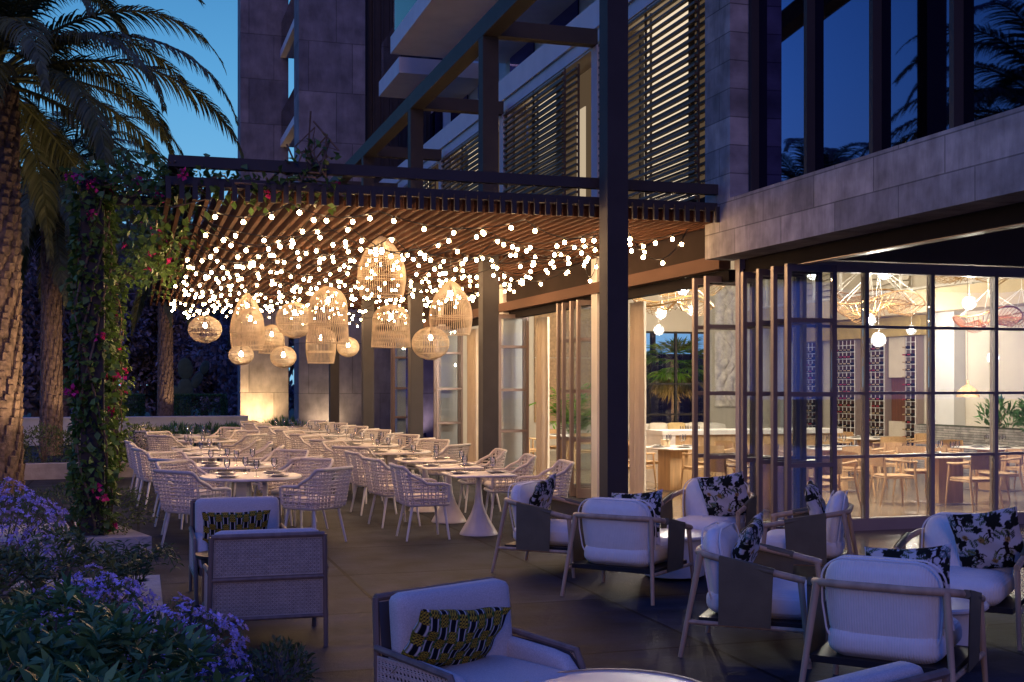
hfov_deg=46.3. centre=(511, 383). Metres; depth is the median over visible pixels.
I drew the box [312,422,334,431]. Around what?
dining chair
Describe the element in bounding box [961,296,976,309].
globe lamp
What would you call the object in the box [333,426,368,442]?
dining chair
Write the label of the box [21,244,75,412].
garden tree
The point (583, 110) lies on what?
lit window
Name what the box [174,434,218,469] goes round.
round table
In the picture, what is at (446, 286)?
rattan pendant
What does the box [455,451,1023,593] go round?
indoor floor
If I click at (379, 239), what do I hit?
rattan pendant
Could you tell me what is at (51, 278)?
palm tree
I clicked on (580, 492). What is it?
folding door
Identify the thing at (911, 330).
globe lamp
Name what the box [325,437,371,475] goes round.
round table
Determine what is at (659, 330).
globe lamp
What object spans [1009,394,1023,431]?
indoor plant
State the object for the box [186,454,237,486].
pedestal table
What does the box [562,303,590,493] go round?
folding door
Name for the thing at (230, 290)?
string light
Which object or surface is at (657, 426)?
sofa cushion
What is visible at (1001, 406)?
indoor plant
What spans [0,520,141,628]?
shrub
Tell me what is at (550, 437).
wooden armchair
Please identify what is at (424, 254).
string light
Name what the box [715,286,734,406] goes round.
wall relief
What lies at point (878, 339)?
globe lamp
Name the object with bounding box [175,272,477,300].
string light
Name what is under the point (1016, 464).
wooden armchair
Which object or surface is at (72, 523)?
shrub
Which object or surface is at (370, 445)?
round table
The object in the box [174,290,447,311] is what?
string light
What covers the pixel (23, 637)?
shrub
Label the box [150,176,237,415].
garden tree
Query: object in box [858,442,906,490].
wooden armchair
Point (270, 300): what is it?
string light
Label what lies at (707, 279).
folding door
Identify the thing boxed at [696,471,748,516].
throw pillow
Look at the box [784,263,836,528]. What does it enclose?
folding door
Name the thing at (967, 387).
bell pendant
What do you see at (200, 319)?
rattan pendant
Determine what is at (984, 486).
dining table
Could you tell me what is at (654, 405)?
garden screen
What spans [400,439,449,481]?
dining chair
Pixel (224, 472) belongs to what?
dinner plate
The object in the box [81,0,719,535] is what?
slatted pergola
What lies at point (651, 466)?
wooden armchair
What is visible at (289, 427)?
round table
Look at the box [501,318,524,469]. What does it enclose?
folding door
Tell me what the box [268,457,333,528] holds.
dining chair
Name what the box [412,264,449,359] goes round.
rattan pendant
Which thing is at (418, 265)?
string light
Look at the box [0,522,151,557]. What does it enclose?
planter plinth
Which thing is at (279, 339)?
rattan pendant
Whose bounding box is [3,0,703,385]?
sky
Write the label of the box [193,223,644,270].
string light
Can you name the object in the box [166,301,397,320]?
string light
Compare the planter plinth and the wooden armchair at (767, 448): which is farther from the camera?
the wooden armchair at (767, 448)
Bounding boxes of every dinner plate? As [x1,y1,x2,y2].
[199,461,217,462]
[201,464,221,465]
[213,472,235,473]
[216,475,238,477]
[261,471,283,472]
[267,474,288,476]
[400,457,416,459]
[421,464,441,465]
[450,471,469,473]
[457,463,475,464]
[487,470,506,472]
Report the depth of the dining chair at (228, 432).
24.67 m
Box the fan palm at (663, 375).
[646,336,703,421]
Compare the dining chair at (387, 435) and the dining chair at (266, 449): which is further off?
the dining chair at (387, 435)
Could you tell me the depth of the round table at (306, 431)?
28.05 m
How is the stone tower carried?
on the ground
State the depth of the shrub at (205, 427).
37.19 m
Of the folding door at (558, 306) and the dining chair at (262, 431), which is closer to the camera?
the folding door at (558, 306)
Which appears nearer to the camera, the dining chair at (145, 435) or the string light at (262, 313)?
the dining chair at (145, 435)
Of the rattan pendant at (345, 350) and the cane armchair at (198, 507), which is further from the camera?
the rattan pendant at (345, 350)
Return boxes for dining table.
[549,433,589,469]
[646,445,691,491]
[734,456,814,512]
[807,446,859,492]
[837,436,883,475]
[903,453,975,505]
[951,445,1023,491]
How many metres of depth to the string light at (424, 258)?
16.32 m
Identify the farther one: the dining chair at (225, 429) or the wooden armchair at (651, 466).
the dining chair at (225, 429)
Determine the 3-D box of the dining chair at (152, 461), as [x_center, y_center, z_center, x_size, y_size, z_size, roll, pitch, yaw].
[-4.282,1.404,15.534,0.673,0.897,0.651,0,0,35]
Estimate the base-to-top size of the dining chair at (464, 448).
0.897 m
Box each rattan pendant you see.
[188,315,221,342]
[228,345,253,364]
[230,273,264,350]
[236,307,264,345]
[258,325,284,353]
[270,270,295,367]
[276,263,308,338]
[306,327,335,363]
[307,286,348,343]
[337,337,358,356]
[357,234,405,297]
[371,304,410,347]
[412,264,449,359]
[429,247,472,335]
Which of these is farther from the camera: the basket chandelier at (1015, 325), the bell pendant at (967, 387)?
the bell pendant at (967, 387)
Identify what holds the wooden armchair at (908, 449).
on the indoor floor
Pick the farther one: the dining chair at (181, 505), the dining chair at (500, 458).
the dining chair at (500, 458)
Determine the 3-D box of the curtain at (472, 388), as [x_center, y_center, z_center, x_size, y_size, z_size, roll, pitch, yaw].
[-0.880,0.285,27.747,0.118,3.110,0.900,0,0,-17]
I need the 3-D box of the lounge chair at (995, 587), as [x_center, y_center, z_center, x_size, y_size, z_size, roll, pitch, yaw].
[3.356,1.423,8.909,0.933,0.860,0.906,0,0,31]
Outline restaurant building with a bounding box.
[379,0,1023,531]
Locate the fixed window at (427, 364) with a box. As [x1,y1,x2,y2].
[406,335,432,449]
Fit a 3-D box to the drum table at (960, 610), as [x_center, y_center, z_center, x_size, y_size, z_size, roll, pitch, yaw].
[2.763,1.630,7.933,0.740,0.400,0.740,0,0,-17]
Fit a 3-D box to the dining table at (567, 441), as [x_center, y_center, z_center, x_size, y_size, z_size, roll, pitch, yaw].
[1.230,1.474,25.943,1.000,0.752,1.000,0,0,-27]
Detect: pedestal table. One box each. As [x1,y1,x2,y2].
[171,447,217,469]
[178,450,224,472]
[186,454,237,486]
[394,458,456,511]
[415,464,483,523]
[441,471,516,535]
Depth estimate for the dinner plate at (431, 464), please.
15.95 m
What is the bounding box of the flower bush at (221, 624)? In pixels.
[124,591,253,681]
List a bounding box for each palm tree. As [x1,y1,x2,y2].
[0,0,245,496]
[19,101,174,455]
[115,206,214,415]
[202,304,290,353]
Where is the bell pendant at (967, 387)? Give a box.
[956,279,979,396]
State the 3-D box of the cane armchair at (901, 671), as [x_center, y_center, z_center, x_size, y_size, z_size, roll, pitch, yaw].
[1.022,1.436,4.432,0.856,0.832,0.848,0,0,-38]
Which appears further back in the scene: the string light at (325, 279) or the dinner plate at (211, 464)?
the string light at (325, 279)
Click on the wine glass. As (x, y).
(244, 464)
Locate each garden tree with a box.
[21,228,150,416]
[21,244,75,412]
[22,192,104,416]
[34,186,147,403]
[63,246,180,415]
[119,372,194,415]
[123,249,236,414]
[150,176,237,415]
[150,254,232,415]
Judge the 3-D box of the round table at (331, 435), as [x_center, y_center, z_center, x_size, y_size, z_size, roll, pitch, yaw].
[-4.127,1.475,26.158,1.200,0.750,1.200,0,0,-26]
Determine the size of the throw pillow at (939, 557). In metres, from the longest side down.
0.500 x 0.500 x 0.170 m
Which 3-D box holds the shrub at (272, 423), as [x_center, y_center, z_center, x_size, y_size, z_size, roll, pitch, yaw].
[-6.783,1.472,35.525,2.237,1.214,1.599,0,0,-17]
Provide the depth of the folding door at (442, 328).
28.13 m
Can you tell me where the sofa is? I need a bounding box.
[628,423,725,439]
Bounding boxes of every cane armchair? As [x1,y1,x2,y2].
[189,496,285,604]
[202,528,328,652]
[372,577,586,681]
[816,661,949,681]
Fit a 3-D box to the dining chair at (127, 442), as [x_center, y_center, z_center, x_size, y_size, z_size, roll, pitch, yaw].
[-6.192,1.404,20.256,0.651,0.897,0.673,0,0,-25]
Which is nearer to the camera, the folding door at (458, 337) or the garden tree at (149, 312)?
the folding door at (458, 337)
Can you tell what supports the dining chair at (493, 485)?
on the terrace
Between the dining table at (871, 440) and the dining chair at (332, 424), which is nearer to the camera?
the dining table at (871, 440)
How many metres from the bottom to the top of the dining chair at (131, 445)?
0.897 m
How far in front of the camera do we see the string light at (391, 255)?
14.17 m
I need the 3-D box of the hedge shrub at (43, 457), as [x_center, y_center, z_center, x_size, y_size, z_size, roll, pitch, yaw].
[-9.350,1.231,23.916,1.514,0.917,1.219,0,0,-17]
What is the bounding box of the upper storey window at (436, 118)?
[430,0,578,138]
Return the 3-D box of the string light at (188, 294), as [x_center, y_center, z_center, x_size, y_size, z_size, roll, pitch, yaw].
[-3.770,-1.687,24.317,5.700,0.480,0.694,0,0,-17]
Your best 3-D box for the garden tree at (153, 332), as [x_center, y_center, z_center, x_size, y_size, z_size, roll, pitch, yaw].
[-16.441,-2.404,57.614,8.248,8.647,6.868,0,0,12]
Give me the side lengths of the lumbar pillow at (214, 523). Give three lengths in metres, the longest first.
0.580 x 0.380 x 0.170 m
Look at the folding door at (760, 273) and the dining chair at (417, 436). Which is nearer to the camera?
the folding door at (760, 273)
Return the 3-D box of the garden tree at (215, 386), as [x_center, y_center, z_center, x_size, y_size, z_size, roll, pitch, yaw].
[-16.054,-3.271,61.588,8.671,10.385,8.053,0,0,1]
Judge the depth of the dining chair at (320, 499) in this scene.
13.75 m
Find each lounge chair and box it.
[491,481,583,577]
[560,497,693,604]
[660,477,756,533]
[678,521,827,668]
[760,490,857,566]
[799,555,987,681]
[893,512,1023,650]
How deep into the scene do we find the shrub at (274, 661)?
7.14 m
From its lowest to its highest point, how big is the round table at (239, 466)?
0.750 m
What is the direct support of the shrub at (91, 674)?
on the planter bed
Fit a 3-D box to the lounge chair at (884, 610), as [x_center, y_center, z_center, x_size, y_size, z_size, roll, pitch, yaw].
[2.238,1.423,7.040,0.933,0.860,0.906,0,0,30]
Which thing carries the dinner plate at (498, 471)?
on the pedestal table at (478, 522)
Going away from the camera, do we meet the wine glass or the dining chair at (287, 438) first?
the wine glass
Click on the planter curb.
(42, 471)
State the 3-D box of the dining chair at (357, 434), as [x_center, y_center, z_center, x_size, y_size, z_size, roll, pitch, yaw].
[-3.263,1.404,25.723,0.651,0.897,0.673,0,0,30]
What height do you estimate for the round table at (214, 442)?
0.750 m
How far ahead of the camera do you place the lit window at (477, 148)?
27.70 m
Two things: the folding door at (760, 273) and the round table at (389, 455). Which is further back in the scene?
the round table at (389, 455)
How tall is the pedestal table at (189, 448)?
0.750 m
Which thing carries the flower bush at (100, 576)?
on the planter bed
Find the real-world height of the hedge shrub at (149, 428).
0.919 m
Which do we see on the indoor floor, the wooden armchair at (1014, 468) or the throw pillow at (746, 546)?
the wooden armchair at (1014, 468)
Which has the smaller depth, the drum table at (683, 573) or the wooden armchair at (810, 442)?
the drum table at (683, 573)
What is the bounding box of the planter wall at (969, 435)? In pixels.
[914,424,1023,478]
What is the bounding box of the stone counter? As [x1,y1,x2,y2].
[646,427,842,482]
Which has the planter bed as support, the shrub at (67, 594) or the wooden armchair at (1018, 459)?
the shrub at (67, 594)
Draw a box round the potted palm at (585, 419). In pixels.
[529,383,590,432]
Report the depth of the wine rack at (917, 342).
27.91 m
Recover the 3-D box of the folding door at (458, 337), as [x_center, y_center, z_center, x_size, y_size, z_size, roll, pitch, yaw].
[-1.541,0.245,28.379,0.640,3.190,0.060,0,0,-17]
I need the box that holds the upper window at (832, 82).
[749,0,1023,191]
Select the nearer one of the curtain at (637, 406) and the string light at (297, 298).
the curtain at (637, 406)
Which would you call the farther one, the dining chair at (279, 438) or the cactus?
the cactus
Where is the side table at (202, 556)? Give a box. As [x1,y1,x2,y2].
[195,551,207,618]
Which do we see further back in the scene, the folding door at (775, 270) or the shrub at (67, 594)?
the folding door at (775, 270)
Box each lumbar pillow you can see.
[202,510,270,548]
[392,607,511,672]
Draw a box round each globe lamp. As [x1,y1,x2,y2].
[654,325,663,334]
[655,308,666,318]
[677,289,689,295]
[869,313,875,324]
[871,274,885,346]
[877,274,890,279]
[906,275,916,334]
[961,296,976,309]
[986,352,999,362]
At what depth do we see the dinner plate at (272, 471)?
14.70 m
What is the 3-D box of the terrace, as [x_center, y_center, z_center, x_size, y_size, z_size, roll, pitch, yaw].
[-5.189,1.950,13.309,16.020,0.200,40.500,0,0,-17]
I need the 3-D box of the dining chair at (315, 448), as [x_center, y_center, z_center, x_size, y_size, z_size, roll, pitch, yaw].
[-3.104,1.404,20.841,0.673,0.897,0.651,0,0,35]
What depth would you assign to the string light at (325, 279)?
18.02 m
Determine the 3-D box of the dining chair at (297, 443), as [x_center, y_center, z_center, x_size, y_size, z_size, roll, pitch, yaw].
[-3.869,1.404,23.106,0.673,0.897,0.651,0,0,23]
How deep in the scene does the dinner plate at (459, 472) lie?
14.66 m
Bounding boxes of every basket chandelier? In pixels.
[632,293,714,315]
[660,285,724,300]
[837,274,911,311]
[837,274,925,323]
[935,276,1008,284]
[952,290,1023,332]
[986,279,1023,327]
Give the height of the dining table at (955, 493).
0.752 m
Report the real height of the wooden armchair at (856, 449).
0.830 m
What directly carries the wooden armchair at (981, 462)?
on the indoor floor
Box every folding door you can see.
[391,337,405,432]
[393,335,405,447]
[433,330,459,456]
[436,326,462,460]
[499,314,528,478]
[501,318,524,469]
[556,304,590,489]
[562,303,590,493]
[569,301,590,495]
[576,300,590,497]
[692,278,734,477]
[704,276,755,494]
[741,272,783,526]
[756,269,806,531]
[771,266,821,528]
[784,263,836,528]
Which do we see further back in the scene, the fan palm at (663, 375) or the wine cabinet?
the fan palm at (663, 375)
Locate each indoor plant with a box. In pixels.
[973,394,1021,427]
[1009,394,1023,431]
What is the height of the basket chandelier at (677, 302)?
3.613 m
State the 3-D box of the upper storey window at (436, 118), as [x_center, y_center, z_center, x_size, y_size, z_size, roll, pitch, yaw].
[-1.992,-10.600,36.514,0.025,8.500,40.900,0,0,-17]
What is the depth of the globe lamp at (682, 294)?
20.06 m
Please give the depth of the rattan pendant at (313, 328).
17.62 m
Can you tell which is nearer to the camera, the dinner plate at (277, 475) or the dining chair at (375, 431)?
the dinner plate at (277, 475)
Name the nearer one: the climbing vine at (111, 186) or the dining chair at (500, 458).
the climbing vine at (111, 186)
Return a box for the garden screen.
[646,333,703,423]
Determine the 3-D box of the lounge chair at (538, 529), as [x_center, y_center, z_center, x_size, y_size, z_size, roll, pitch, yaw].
[0.379,1.423,11.992,0.906,0.860,0.933,0,0,23]
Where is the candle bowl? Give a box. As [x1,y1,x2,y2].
[661,439,669,446]
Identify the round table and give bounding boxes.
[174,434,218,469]
[177,438,237,473]
[188,462,276,494]
[199,472,301,496]
[284,426,310,456]
[295,429,329,432]
[312,433,349,468]
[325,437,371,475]
[342,443,399,486]
[360,449,430,497]
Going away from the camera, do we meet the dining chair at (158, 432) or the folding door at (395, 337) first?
the dining chair at (158, 432)
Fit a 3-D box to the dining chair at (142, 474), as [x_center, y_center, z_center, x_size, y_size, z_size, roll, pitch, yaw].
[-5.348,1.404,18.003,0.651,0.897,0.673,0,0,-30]
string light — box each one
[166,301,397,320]
[167,305,406,326]
[169,288,456,309]
[170,295,441,313]
[170,296,435,317]
[170,298,428,321]
[171,280,476,307]
[172,305,384,323]
[173,297,427,320]
[173,299,425,321]
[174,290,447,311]
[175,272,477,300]
[178,267,521,292]
[179,256,551,283]
[179,282,475,307]
[180,250,576,285]
[181,244,597,282]
[181,285,452,311]
[182,262,528,295]
[182,276,477,301]
[182,279,477,306]
[189,260,537,284]
[189,268,529,292]
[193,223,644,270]
[193,236,597,278]
[194,232,598,272]
[195,247,587,285]
[196,203,687,264]
[201,215,680,257]
[209,222,653,261]
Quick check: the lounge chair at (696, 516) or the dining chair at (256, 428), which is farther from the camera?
the dining chair at (256, 428)
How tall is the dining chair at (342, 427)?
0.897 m
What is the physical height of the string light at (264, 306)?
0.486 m
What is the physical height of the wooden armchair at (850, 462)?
0.830 m
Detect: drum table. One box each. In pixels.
[645,528,706,578]
[951,597,988,645]
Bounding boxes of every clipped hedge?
[119,393,145,415]
[173,393,228,415]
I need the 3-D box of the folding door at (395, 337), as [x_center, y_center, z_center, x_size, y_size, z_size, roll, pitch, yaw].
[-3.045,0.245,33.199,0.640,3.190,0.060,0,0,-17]
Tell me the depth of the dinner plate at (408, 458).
17.32 m
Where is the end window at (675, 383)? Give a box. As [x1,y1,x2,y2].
[646,331,703,421]
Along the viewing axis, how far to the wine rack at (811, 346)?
32.37 m
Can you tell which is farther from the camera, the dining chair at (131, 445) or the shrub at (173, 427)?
the shrub at (173, 427)
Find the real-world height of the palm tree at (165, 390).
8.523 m
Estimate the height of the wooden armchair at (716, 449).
0.830 m
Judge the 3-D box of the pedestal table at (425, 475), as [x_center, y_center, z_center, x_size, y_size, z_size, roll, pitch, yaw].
[-1.269,1.475,17.465,0.780,0.750,0.780,0,0,-17]
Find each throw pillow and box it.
[529,473,556,508]
[612,489,662,544]
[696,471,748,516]
[731,511,763,562]
[804,479,825,514]
[864,543,954,630]
[946,506,1023,568]
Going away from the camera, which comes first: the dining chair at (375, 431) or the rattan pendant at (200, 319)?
the rattan pendant at (200, 319)
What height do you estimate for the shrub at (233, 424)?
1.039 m
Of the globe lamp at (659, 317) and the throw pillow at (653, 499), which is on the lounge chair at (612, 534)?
the throw pillow at (653, 499)
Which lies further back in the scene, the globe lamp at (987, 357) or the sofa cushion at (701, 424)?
the sofa cushion at (701, 424)
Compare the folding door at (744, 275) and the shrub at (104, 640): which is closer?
the shrub at (104, 640)
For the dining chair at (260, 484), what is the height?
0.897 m
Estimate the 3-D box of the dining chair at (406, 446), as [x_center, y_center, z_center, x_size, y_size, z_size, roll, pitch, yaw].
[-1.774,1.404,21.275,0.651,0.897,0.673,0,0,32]
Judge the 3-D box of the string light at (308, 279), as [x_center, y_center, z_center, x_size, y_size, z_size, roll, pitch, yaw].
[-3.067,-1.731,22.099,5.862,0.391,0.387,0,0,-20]
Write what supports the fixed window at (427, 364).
in the restaurant building
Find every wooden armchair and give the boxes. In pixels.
[529,438,535,468]
[549,429,555,448]
[567,433,590,465]
[628,440,657,464]
[628,445,656,490]
[680,446,723,489]
[698,441,734,476]
[710,459,749,484]
[723,449,749,497]
[764,443,783,455]
[807,440,814,451]
[807,451,860,507]
[807,458,841,490]
[837,431,853,444]
[841,446,875,496]
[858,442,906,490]
[869,450,918,505]
[873,436,907,478]
[892,433,925,472]
[892,446,925,496]
[924,444,975,492]
[940,439,975,469]
[945,455,1003,511]
[973,449,1023,503]
[1000,455,1023,487]
[1013,450,1023,487]
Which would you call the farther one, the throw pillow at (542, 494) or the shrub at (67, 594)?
the throw pillow at (542, 494)
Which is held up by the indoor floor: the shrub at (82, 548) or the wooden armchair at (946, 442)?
the wooden armchair at (946, 442)
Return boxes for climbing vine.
[47,111,354,534]
[104,168,215,470]
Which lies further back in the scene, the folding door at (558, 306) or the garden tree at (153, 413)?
the garden tree at (153, 413)
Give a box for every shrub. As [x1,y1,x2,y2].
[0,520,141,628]
[0,544,73,627]
[0,569,160,681]
[0,604,86,681]
[2,480,162,537]
[10,605,249,681]
[11,657,185,681]
[23,422,79,462]
[55,431,128,461]
[62,538,183,596]
[119,421,174,460]
[151,421,200,444]
[159,662,202,681]
[194,421,219,444]
[209,421,243,436]
[234,634,321,681]
[258,414,310,428]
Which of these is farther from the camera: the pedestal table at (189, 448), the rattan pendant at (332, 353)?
the rattan pendant at (332, 353)
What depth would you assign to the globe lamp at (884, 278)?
17.55 m
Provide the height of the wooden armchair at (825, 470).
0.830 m
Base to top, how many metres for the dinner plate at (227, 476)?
0.021 m
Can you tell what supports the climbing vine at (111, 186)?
attached to the slatted pergola
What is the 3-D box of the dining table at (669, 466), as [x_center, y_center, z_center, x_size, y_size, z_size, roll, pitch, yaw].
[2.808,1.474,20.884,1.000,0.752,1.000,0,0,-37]
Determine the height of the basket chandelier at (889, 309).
3.767 m
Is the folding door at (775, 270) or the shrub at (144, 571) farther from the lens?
the folding door at (775, 270)
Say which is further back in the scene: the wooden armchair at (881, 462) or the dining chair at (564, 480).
the wooden armchair at (881, 462)
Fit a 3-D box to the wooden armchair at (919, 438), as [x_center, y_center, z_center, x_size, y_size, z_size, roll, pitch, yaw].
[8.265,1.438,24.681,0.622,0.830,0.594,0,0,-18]
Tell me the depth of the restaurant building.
15.19 m
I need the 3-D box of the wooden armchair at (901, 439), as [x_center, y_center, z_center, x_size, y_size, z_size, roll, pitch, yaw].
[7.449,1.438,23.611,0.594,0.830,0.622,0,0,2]
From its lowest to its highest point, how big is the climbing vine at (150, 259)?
4.616 m
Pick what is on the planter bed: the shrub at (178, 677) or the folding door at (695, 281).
the shrub at (178, 677)
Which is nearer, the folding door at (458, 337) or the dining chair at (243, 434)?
the dining chair at (243, 434)
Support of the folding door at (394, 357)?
in the restaurant building
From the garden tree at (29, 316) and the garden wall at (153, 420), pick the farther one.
the garden tree at (29, 316)
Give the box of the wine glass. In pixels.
[242,457,248,473]
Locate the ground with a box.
[23,387,293,452]
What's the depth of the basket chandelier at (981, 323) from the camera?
18.40 m
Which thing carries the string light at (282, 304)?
hanging from the slatted pergola
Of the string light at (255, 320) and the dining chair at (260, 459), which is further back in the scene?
the string light at (255, 320)
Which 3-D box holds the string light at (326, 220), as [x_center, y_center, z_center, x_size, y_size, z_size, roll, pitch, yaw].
[-0.525,-1.684,13.617,5.923,0.486,0.355,0,0,-21]
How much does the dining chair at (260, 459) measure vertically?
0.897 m
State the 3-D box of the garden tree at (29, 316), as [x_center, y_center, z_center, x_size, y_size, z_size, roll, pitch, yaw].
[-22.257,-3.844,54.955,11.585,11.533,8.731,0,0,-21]
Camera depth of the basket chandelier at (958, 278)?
19.90 m
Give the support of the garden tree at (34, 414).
on the ground
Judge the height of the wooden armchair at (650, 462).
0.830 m
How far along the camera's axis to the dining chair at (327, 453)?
20.03 m
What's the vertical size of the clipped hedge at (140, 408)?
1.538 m
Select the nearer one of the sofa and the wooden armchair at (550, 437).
the wooden armchair at (550, 437)
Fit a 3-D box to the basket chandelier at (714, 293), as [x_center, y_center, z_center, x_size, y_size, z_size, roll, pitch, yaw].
[3.320,-3.165,23.006,1.528,3.130,1.504,0,0,-17]
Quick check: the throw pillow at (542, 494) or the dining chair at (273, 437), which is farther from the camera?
the dining chair at (273, 437)
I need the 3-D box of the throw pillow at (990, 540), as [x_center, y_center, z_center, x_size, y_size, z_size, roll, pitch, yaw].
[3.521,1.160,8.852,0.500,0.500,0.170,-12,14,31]
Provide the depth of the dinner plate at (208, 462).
16.49 m
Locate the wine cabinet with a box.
[889,337,904,435]
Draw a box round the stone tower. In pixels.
[238,0,430,440]
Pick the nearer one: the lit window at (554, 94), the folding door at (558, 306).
the folding door at (558, 306)
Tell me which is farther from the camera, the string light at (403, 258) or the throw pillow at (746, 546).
the string light at (403, 258)
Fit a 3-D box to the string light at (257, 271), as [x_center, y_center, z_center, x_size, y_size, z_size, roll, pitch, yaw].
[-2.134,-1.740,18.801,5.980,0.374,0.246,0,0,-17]
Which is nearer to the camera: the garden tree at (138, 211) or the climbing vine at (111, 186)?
the climbing vine at (111, 186)
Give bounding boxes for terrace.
[0,449,1023,681]
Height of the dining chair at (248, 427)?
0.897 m
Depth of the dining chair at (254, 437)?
22.79 m
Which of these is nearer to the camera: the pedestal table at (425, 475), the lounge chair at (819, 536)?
the lounge chair at (819, 536)
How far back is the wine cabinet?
28.73 m
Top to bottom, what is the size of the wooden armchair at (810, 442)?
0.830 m
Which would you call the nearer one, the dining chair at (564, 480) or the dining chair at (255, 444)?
the dining chair at (564, 480)
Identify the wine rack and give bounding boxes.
[807,342,822,426]
[837,339,860,444]
[869,338,891,436]
[905,336,923,460]
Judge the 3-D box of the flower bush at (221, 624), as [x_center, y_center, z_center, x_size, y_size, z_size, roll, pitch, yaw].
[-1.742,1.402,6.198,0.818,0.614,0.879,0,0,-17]
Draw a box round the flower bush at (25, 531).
[0,476,76,594]
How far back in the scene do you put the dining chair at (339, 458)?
18.52 m
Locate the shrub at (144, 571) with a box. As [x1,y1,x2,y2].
[62,538,183,596]
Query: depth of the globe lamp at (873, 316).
18.53 m
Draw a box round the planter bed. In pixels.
[0,575,168,678]
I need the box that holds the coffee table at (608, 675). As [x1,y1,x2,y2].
[526,668,700,681]
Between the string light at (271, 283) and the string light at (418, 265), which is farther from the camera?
the string light at (271, 283)
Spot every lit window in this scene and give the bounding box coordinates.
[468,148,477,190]
[539,94,555,168]
[580,106,585,195]
[647,2,687,200]
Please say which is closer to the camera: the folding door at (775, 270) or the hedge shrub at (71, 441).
the folding door at (775, 270)
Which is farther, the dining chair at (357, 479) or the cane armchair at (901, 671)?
the dining chair at (357, 479)
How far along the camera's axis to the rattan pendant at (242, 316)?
19.36 m
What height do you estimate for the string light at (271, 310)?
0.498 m
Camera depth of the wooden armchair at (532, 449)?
25.38 m
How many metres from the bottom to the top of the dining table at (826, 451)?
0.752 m
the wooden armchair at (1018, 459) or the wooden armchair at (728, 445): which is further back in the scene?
the wooden armchair at (728, 445)
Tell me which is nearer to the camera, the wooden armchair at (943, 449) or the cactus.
the wooden armchair at (943, 449)
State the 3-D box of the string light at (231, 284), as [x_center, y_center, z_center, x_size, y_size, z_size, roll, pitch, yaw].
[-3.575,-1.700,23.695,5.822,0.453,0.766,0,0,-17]
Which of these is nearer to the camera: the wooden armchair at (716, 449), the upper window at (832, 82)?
the upper window at (832, 82)
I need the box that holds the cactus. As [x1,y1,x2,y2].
[173,358,209,415]
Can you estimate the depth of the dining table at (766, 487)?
17.45 m
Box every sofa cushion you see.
[648,423,667,428]
[667,422,685,428]
[687,422,703,428]
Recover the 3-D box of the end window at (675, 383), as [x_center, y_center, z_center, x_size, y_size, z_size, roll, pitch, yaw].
[4.538,0.185,33.973,2.320,3.330,0.100,0,0,-17]
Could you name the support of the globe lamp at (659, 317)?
hanging from the restaurant building
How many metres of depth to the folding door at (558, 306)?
20.18 m
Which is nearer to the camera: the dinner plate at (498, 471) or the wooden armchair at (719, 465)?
the dinner plate at (498, 471)
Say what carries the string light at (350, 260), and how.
hanging from the slatted pergola
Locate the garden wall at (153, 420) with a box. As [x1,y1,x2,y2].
[22,415,247,445]
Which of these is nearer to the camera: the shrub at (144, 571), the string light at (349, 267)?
the shrub at (144, 571)
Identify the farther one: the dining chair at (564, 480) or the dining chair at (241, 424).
the dining chair at (241, 424)
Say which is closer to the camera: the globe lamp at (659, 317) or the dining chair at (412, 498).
the dining chair at (412, 498)
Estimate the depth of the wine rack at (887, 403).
29.37 m
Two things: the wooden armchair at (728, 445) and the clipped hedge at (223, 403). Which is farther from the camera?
the clipped hedge at (223, 403)
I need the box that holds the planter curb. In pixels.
[24,461,135,479]
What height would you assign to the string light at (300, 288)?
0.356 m
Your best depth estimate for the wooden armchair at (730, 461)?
18.60 m
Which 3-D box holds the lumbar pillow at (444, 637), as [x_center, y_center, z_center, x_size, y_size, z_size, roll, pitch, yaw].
[-0.288,1.250,5.860,0.580,0.380,0.170,8,24,-43]
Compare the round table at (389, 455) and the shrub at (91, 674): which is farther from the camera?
the round table at (389, 455)
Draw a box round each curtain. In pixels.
[467,328,477,461]
[536,317,549,478]
[629,301,645,493]
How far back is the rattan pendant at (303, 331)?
19.38 m
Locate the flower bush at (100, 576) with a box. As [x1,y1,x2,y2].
[28,563,159,630]
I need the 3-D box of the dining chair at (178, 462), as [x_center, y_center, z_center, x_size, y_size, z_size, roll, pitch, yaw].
[-3.972,1.404,14.799,0.651,0.897,0.673,0,0,28]
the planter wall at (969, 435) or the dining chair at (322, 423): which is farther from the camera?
the dining chair at (322, 423)
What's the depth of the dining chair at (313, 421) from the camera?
31.50 m
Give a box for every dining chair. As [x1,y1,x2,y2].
[124,440,166,492]
[128,443,167,499]
[130,447,173,508]
[134,431,172,450]
[137,427,172,445]
[145,431,189,451]
[147,435,193,463]
[147,450,210,518]
[148,458,215,529]
[153,469,231,546]
[155,459,226,534]
[202,427,241,461]
[208,429,245,459]
[217,430,259,471]
[222,433,266,456]
[222,438,261,491]
[232,441,272,496]
[240,420,271,451]
[241,445,284,471]
[244,423,269,441]
[249,449,308,514]
[253,423,278,438]
[258,426,295,456]
[258,455,322,525]
[268,426,297,463]
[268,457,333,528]
[275,429,298,457]
[279,466,352,541]
[282,430,309,464]
[289,434,321,462]
[299,435,342,476]
[304,420,326,429]
[309,439,355,489]
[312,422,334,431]
[318,422,347,432]
[322,440,371,493]
[332,445,385,503]
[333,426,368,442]
[334,425,355,437]
[344,450,396,515]
[352,428,378,442]
[355,429,390,448]
[361,456,420,527]
[370,432,402,457]
[379,434,419,473]
[389,463,450,541]
[397,437,435,483]
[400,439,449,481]
[419,443,470,498]
[458,448,506,512]
[484,453,536,521]
[516,459,573,497]

